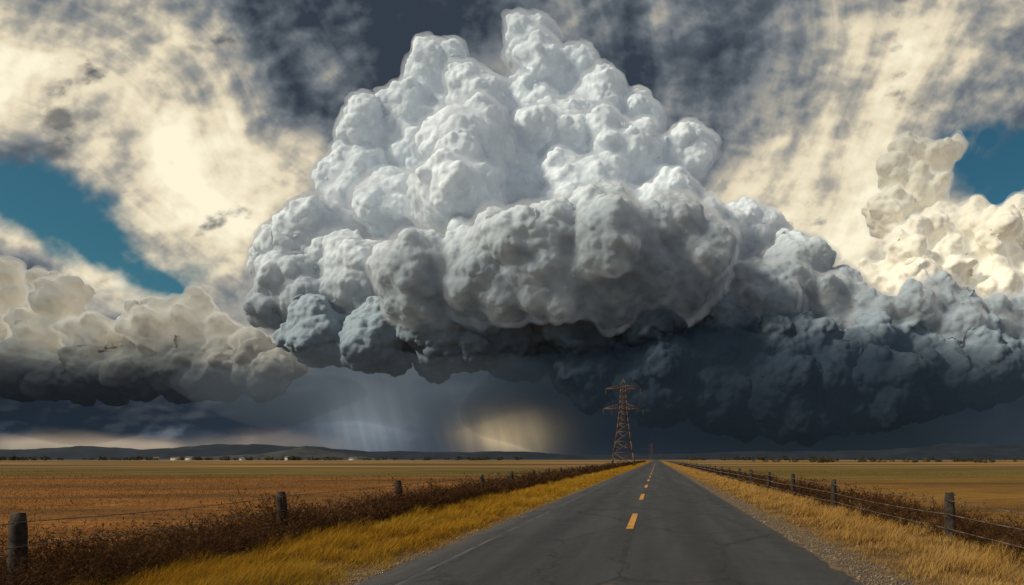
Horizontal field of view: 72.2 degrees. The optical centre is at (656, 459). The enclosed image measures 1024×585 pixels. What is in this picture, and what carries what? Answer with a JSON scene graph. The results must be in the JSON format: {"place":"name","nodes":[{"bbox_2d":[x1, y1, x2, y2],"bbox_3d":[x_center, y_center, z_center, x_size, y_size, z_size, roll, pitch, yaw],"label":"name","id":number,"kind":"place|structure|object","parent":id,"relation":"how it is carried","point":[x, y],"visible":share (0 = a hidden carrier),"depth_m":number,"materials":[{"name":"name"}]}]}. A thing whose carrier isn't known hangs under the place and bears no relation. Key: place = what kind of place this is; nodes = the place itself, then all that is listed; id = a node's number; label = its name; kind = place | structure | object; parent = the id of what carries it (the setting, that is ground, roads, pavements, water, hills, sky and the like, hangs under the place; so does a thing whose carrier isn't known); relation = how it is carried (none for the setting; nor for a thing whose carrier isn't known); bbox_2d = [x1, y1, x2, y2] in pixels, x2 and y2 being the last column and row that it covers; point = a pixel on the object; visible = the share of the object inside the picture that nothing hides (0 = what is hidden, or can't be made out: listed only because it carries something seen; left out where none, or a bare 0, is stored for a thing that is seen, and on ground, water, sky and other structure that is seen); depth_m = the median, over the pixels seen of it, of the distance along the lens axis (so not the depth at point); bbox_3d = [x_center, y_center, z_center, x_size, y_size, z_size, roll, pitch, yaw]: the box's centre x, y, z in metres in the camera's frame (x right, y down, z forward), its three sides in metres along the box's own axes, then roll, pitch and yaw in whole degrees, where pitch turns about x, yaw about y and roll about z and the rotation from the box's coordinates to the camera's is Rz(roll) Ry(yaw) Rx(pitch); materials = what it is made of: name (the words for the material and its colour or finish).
{"place":"outdoors","nodes":[
{"label":"outdoors","id":0,"kind":"place"},
{"bbox_2d":[0,257,308,406],"bbox_3d":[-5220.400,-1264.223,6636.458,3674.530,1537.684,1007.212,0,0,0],"label":"cloud","id":1,"kind":"structure","parent":0,"point":[191,345],"depth_m":6409.66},
{"bbox_2d":[134,447,401,459],"bbox_3d":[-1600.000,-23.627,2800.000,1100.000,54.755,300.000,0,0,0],"label":"hill","id":2,"kind":"structure","parent":0,"point":[304,453],"depth_m":2710.93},
{"bbox_2d":[0,0,1023,454],"bbox_3d":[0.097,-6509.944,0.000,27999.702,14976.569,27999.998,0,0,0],"label":"sky","id":3,"kind":"structure","parent":0,"point":[200,136],"depth_m":11495.74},
{"bbox_2d":[0,460,1023,584],"bbox_3d":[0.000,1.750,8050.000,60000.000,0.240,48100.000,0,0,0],"label":"ground","id":4,"kind":"structure","parent":0,"point":[457,468],"depth_m":51.85,"materials":[{"name":"brown plant"}]},
{"bbox_2d":[185,456,194,459],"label":"farmhouse","id":5,"kind":"object","parent":4,"relation":"on","point":[188,457],"visible":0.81,"depth_m":1432.22,"materials":[{"name":"stone"}]},
{"bbox_2d":[0,461,638,584],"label":"wire fence","id":6,"kind":"object","parent":4,"relation":"on","point":[17,532],"visible":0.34,"depth_m":9.00,"materials":[{"name":"brown wood"}]},
{"bbox_2d":[0,460,645,584],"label":"dry brush","id":7,"kind":"object","parent":4,"relation":"on","point":[383,508],"visible":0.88,"depth_m":12.19,"materials":[{"name":"plant"}]},
{"bbox_2d":[48,461,649,584],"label":"verge grass","id":8,"kind":"structure","parent":4,"relation":"on","point":[485,509],"depth_m":12.98,"materials":[{"name":"yellow plant"}]},
{"bbox_2d":[0,455,1023,462],"bbox_3d":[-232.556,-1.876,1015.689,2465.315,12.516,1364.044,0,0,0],"label":"distant tree line","id":9,"kind":"object","parent":4,"relation":"on","point":[824,459],"visible":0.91,"depth_m":1296.48,"materials":[{"name":"green plant"}]},
{"bbox_2d":[603,379,643,465],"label":"electricity pylon","id":10,"kind":"object","parent":4,"relation":"on","point":[621,389],"visible":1,"depth_m":169.26,"materials":[{"name":"metal"}]},
{"bbox_2d":[314,461,934,584],"bbox_3d":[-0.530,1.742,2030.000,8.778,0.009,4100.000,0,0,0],"label":"gravel","id":11,"kind":"structure","parent":4,"relation":"on","point":[831,566],"depth_m":12.80,"materials":[{"name":"grey gravel"}]},
{"bbox_2d":[662,461,1023,584],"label":"verge grass","id":12,"kind":"structure","parent":4,"relation":"on","point":[829,516],"depth_m":14.58,"materials":[{"name":"yellow plant"}]},
{"bbox_2d":[665,460,1023,547],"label":"wire fence","id":13,"kind":"object","parent":4,"relation":"on","point":[949,511],"visible":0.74,"depth_m":17.93,"materials":[{"name":"brown wood"}]},
{"bbox_2d":[667,461,1023,563],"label":"dry brush","id":14,"kind":"object","parent":4,"relation":"on","point":[987,530],"visible":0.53,"depth_m":17.98,"materials":[{"name":"brown plant"}]},
{"bbox_2d":[742,470,1023,525],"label":"field stubble","id":15,"kind":"object","parent":4,"relation":"on","point":[904,471],"visible":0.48,"depth_m":68.66,"materials":[{"name":"brown plant"}]},
{"bbox_2d":[0,443,1023,459],"bbox_3d":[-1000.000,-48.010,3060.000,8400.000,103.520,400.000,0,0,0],"label":"hill","id":16,"kind":"structure","parent":0,"point":[88,452],"depth_m":2947.59,"materials":[{"name":"grey"}]},
{"bbox_2d":[359,460,861,584],"bbox_3d":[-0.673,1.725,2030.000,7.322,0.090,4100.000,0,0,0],"label":"road","id":17,"kind":"structure","parent":0,"point":[685,531],"depth_m":13.04,"materials":[{"name":"grey asphalt"}]},
{"bbox_2d":[626,464,654,528],"bbox_3d":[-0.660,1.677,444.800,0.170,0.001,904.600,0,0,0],"label":"road marking","id":18,"kind":"object","parent":17,"relation":"on","point":[631,523],"visible":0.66,"depth_m":19.35,"materials":[{"name":"yellow paint"}]},
{"bbox_2d":[243,12,1023,446],"bbox_3d":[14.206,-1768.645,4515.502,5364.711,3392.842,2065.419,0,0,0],"label":"cloud","id":19,"kind":"structure","parent":0,"point":[587,246],"depth_m":4049.37,"materials":[{"name":"grey"}]},
{"bbox_2d":[739,447,1023,459],"bbox_3d":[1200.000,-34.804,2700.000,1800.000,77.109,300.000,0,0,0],"label":"hill","id":20,"kind":"structure","parent":0,"point":[967,452],"depth_m":2610.10,"materials":[{"name":"brown"}]},
{"bbox_2d":[858,131,1023,298],"bbox_3d":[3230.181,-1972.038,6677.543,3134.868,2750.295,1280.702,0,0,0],"label":"cloud","id":21,"kind":"structure","parent":0,"point":[920,225],"depth_m":6467.17,"materials":[{"name":"white"}]}
]}

